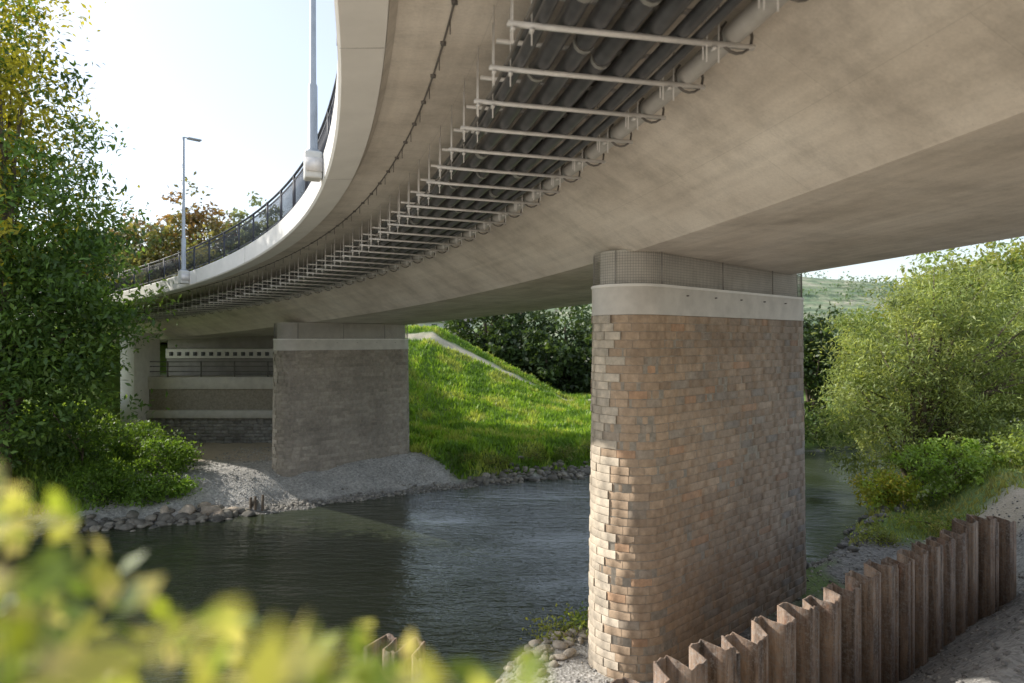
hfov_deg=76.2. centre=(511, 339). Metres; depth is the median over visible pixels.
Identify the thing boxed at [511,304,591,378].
background tree
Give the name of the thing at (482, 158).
road bridge
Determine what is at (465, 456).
shrub
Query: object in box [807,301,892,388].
background tree
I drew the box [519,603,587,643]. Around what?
bank shrub
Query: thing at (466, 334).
background tree
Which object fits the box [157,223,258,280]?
background tree
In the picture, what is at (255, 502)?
mooring posts
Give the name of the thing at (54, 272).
ash tree
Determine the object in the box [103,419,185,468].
bank shrub
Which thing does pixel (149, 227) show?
background tree
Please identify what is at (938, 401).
willow tree
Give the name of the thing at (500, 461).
shrub
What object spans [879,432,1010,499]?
bank shrub
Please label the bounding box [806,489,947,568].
riverbank rocks
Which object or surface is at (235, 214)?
background tree
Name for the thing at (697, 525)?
bridge pier
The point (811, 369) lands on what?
conifer tree
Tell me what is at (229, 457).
gravel
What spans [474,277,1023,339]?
hills
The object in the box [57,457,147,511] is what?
bank shrub
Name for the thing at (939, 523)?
bank shrub
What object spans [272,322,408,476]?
bridge pier
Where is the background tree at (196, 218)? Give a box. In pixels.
[140,171,237,285]
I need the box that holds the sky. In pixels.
[0,0,1023,283]
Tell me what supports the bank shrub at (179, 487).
on the ground at (574, 668)
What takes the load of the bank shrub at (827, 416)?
on the ground at (574, 668)
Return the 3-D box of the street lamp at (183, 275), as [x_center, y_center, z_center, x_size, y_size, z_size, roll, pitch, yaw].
[-10.502,-4.186,21.315,0.670,4.770,0.360,0,0,-45]
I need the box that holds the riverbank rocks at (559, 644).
[496,627,588,682]
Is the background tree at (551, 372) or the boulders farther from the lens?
the background tree at (551, 372)
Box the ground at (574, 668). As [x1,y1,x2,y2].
[0,324,1023,682]
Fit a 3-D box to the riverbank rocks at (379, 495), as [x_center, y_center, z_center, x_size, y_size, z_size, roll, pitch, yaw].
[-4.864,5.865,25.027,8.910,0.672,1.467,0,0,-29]
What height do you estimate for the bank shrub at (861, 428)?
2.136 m
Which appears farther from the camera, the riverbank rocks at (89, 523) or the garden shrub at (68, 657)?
the riverbank rocks at (89, 523)
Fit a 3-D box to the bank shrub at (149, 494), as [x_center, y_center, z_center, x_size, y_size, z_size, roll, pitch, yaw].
[-12.209,4.982,22.278,2.396,1.235,2.302,0,0,43]
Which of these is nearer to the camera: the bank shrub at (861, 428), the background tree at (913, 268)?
the bank shrub at (861, 428)
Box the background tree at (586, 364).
[549,334,591,393]
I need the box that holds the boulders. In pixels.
[160,502,237,515]
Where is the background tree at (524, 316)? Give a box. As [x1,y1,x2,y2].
[457,307,590,370]
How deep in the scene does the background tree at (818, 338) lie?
58.39 m
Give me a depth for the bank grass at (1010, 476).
19.61 m
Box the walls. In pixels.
[410,322,473,332]
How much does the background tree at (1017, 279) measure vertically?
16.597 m
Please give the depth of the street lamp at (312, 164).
10.09 m
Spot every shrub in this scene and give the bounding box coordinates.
[0,466,547,682]
[8,406,83,468]
[32,402,134,469]
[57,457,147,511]
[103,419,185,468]
[117,467,191,508]
[119,417,170,448]
[127,433,203,475]
[145,468,203,498]
[169,440,201,463]
[447,450,483,464]
[480,451,519,468]
[515,446,549,463]
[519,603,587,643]
[547,444,581,460]
[550,594,588,639]
[573,438,590,455]
[804,406,831,443]
[811,405,855,439]
[838,411,889,438]
[843,463,930,511]
[846,518,913,547]
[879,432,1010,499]
[887,500,967,536]
[977,418,1023,467]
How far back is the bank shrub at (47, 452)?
21.75 m
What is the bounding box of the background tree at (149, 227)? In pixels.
[67,207,169,289]
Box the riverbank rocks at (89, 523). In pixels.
[0,499,258,540]
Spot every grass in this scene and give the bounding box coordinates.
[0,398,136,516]
[405,324,590,478]
[848,459,1023,546]
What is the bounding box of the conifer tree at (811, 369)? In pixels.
[803,311,842,438]
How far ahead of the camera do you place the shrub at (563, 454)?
29.75 m
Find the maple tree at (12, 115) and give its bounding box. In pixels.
[0,24,67,259]
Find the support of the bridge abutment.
on the ground at (574, 668)
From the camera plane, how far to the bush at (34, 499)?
21.87 m
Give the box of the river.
[0,426,1023,682]
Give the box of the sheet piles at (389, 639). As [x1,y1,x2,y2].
[365,633,425,678]
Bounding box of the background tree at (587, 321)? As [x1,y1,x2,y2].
[559,305,592,389]
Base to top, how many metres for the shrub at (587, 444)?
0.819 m
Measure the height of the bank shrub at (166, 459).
1.634 m
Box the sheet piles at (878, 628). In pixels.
[610,514,1015,682]
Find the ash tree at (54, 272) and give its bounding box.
[0,0,191,491]
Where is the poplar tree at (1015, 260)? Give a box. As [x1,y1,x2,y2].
[834,237,1023,439]
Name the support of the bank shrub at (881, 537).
on the ground at (574, 668)
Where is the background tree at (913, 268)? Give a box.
[898,253,1023,353]
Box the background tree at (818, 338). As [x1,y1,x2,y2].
[803,319,846,390]
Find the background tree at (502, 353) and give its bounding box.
[471,318,541,366]
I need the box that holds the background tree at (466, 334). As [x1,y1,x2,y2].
[440,313,522,350]
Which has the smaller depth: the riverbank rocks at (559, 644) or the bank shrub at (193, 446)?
the riverbank rocks at (559, 644)
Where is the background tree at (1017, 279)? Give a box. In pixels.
[957,237,1022,387]
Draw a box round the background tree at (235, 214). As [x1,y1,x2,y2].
[221,190,282,253]
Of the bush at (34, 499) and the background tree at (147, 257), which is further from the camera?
the background tree at (147, 257)
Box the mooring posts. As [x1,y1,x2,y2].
[249,495,263,510]
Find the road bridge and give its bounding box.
[16,0,1023,343]
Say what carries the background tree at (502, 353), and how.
on the ground at (574, 668)
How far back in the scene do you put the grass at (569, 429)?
39.77 m
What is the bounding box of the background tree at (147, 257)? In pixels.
[86,219,196,291]
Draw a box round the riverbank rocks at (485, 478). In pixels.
[467,456,590,485]
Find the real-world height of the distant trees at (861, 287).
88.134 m
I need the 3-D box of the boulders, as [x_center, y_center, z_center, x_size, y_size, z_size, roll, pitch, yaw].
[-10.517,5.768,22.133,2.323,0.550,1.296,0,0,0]
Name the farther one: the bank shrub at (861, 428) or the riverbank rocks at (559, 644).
the bank shrub at (861, 428)
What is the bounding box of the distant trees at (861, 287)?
[800,270,1020,328]
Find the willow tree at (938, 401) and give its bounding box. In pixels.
[805,251,1023,500]
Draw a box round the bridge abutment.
[120,333,276,443]
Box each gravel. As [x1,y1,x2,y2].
[165,447,477,515]
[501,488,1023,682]
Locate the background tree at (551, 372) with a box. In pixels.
[511,325,588,389]
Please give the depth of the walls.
78.00 m
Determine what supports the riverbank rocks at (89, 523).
on the ground at (574, 668)
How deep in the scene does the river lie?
17.39 m
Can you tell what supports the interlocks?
attached to the sheet piles at (878, 628)
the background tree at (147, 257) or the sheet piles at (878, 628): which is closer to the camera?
the sheet piles at (878, 628)
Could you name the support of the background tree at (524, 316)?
on the ground at (574, 668)
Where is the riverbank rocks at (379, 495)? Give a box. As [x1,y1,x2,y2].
[264,479,479,513]
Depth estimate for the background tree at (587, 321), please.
59.52 m
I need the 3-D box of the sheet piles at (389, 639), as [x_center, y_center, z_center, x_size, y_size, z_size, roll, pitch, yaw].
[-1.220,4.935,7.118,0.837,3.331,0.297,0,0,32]
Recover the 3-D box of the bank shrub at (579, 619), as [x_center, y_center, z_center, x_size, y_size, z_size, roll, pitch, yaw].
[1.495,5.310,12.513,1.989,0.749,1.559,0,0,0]
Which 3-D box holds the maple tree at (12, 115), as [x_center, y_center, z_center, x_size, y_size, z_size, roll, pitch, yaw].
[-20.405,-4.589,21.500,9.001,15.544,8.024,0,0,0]
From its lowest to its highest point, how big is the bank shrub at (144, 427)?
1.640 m
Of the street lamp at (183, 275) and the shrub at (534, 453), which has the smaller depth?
the street lamp at (183, 275)
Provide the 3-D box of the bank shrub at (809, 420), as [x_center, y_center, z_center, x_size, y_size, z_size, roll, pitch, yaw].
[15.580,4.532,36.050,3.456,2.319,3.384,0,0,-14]
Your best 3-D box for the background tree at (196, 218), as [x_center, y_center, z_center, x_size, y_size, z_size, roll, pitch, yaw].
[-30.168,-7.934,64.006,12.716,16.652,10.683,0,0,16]
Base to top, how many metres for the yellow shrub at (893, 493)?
1.710 m
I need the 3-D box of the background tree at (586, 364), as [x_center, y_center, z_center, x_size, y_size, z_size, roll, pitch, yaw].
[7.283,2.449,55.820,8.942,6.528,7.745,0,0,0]
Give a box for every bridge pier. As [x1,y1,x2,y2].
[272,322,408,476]
[588,249,806,681]
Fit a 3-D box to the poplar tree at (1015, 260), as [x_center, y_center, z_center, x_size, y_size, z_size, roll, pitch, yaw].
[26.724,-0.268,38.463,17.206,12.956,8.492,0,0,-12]
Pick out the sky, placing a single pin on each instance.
(232, 76)
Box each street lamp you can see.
[178,137,201,283]
[303,0,322,181]
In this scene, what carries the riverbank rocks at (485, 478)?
on the ground at (574, 668)
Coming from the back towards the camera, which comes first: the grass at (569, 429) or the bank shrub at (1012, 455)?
the grass at (569, 429)
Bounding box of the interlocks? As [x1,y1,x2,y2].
[702,518,1015,682]
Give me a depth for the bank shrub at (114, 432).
22.46 m

